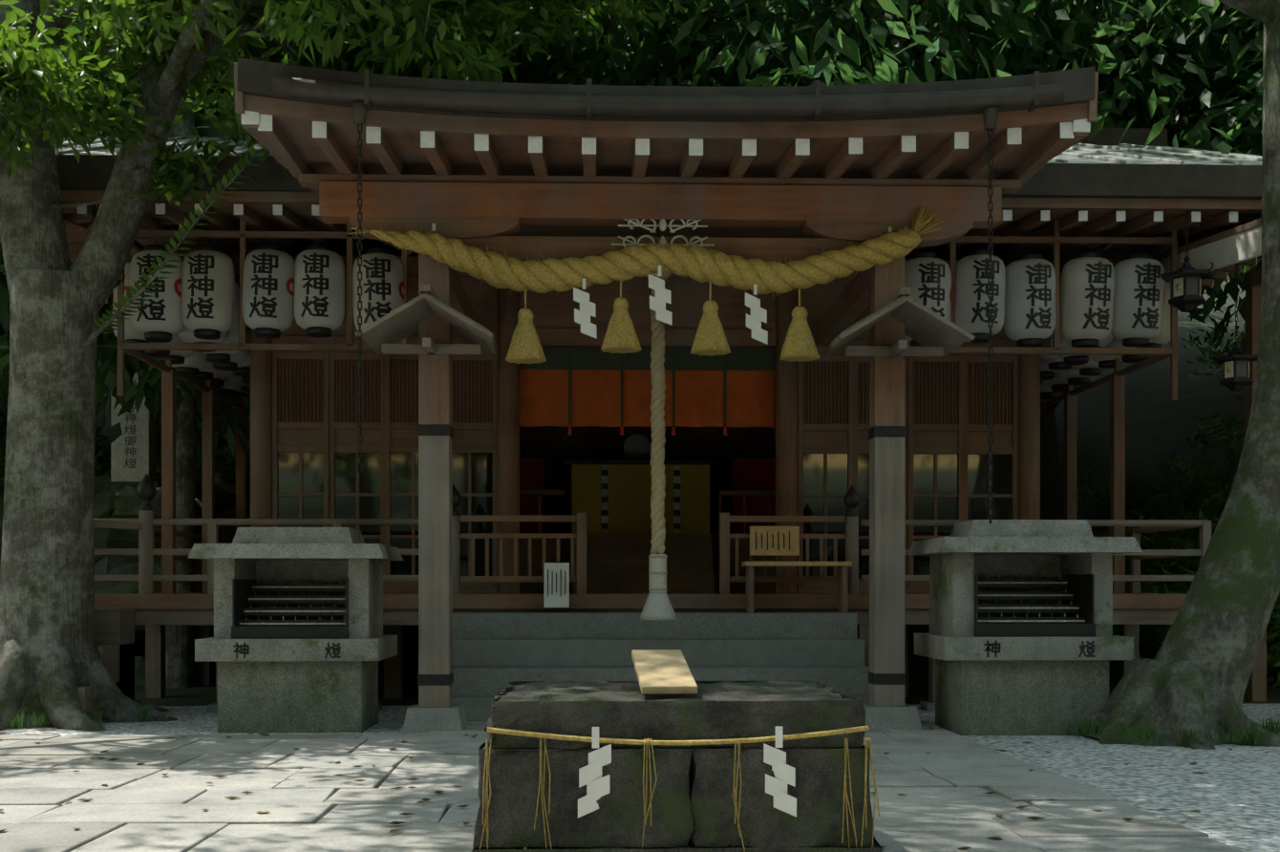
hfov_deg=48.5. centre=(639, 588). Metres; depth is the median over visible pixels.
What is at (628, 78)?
tree
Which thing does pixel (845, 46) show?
tree
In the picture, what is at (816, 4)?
leaves
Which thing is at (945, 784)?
paving stones
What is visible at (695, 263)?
shimenawa
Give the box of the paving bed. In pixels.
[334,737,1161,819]
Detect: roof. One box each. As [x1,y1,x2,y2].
[0,119,1261,292]
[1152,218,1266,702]
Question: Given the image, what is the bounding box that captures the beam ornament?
[611,218,714,247]
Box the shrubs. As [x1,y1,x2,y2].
[0,316,1279,688]
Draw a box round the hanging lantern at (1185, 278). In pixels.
[1156,211,1216,312]
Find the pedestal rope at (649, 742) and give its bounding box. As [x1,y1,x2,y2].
[479,725,879,851]
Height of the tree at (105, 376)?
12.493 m
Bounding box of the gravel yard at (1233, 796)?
[0,704,1279,851]
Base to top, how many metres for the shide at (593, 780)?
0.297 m
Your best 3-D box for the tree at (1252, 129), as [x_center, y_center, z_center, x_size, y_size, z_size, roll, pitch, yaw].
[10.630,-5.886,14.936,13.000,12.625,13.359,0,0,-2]
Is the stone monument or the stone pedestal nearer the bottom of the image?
the stone pedestal
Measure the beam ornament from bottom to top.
0.251 m
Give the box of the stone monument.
[94,371,161,494]
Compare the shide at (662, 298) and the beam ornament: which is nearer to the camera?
the shide at (662, 298)
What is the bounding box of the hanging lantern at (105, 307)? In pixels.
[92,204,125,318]
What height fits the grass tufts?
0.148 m
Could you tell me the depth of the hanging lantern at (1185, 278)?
11.18 m
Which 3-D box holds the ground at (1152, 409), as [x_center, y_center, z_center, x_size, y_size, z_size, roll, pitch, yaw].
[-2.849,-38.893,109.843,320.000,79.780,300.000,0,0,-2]
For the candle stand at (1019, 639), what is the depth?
9.60 m
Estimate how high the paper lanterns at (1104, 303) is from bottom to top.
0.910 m
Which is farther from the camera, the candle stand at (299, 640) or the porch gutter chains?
the candle stand at (299, 640)
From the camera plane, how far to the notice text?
11.49 m
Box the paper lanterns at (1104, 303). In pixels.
[111,237,1170,403]
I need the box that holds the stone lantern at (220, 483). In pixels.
[214,472,235,543]
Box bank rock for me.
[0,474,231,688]
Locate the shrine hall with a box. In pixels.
[76,255,1211,721]
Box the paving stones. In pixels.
[0,721,1245,851]
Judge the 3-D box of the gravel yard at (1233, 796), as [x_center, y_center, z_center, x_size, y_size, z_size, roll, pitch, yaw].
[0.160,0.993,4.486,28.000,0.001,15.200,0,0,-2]
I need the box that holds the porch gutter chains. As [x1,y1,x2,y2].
[271,68,1064,523]
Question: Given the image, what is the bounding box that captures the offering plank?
[631,649,697,694]
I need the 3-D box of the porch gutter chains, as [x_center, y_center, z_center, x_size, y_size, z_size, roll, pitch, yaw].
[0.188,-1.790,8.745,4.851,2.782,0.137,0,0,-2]
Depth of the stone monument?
15.89 m
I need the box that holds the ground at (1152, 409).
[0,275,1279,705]
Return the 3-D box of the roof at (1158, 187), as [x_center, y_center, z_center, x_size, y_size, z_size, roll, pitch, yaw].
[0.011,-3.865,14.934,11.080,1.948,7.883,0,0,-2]
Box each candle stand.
[187,527,403,733]
[907,519,1142,735]
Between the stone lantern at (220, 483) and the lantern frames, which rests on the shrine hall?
the lantern frames
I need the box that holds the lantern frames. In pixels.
[117,217,1177,593]
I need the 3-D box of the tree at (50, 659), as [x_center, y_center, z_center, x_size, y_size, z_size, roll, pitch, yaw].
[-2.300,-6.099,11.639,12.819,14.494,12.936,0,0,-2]
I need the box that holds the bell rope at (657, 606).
[640,226,676,619]
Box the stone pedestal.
[471,680,884,851]
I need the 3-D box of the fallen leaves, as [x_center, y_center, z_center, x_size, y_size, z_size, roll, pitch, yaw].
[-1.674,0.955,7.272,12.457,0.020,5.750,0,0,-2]
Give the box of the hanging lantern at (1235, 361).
[1209,222,1258,391]
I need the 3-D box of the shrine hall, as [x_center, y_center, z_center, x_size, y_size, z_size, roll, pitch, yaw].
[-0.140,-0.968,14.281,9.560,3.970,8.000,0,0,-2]
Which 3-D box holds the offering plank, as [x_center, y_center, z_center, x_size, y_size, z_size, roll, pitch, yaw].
[0.081,0.304,5.124,0.190,0.137,0.616,0,0,-4]
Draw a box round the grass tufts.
[5,704,1279,746]
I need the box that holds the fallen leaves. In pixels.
[0,722,1268,849]
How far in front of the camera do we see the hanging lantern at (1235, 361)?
11.26 m
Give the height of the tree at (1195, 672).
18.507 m
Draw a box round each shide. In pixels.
[573,265,767,344]
[577,725,796,817]
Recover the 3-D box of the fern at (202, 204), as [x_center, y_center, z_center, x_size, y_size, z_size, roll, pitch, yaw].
[-3.336,-2.475,10.105,1.351,1.231,0.325,0,0,15]
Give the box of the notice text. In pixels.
[547,532,789,596]
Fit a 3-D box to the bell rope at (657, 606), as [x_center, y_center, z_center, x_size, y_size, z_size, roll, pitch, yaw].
[0.135,-1.358,10.607,0.266,3.190,0.266,0,0,-2]
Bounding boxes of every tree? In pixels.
[0,0,267,465]
[0,0,710,731]
[2,0,1147,395]
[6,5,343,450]
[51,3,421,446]
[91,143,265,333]
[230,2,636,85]
[238,0,1263,128]
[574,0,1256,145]
[657,0,1263,519]
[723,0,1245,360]
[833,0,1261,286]
[1062,0,1279,749]
[1112,0,1263,353]
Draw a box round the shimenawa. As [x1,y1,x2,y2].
[347,201,942,363]

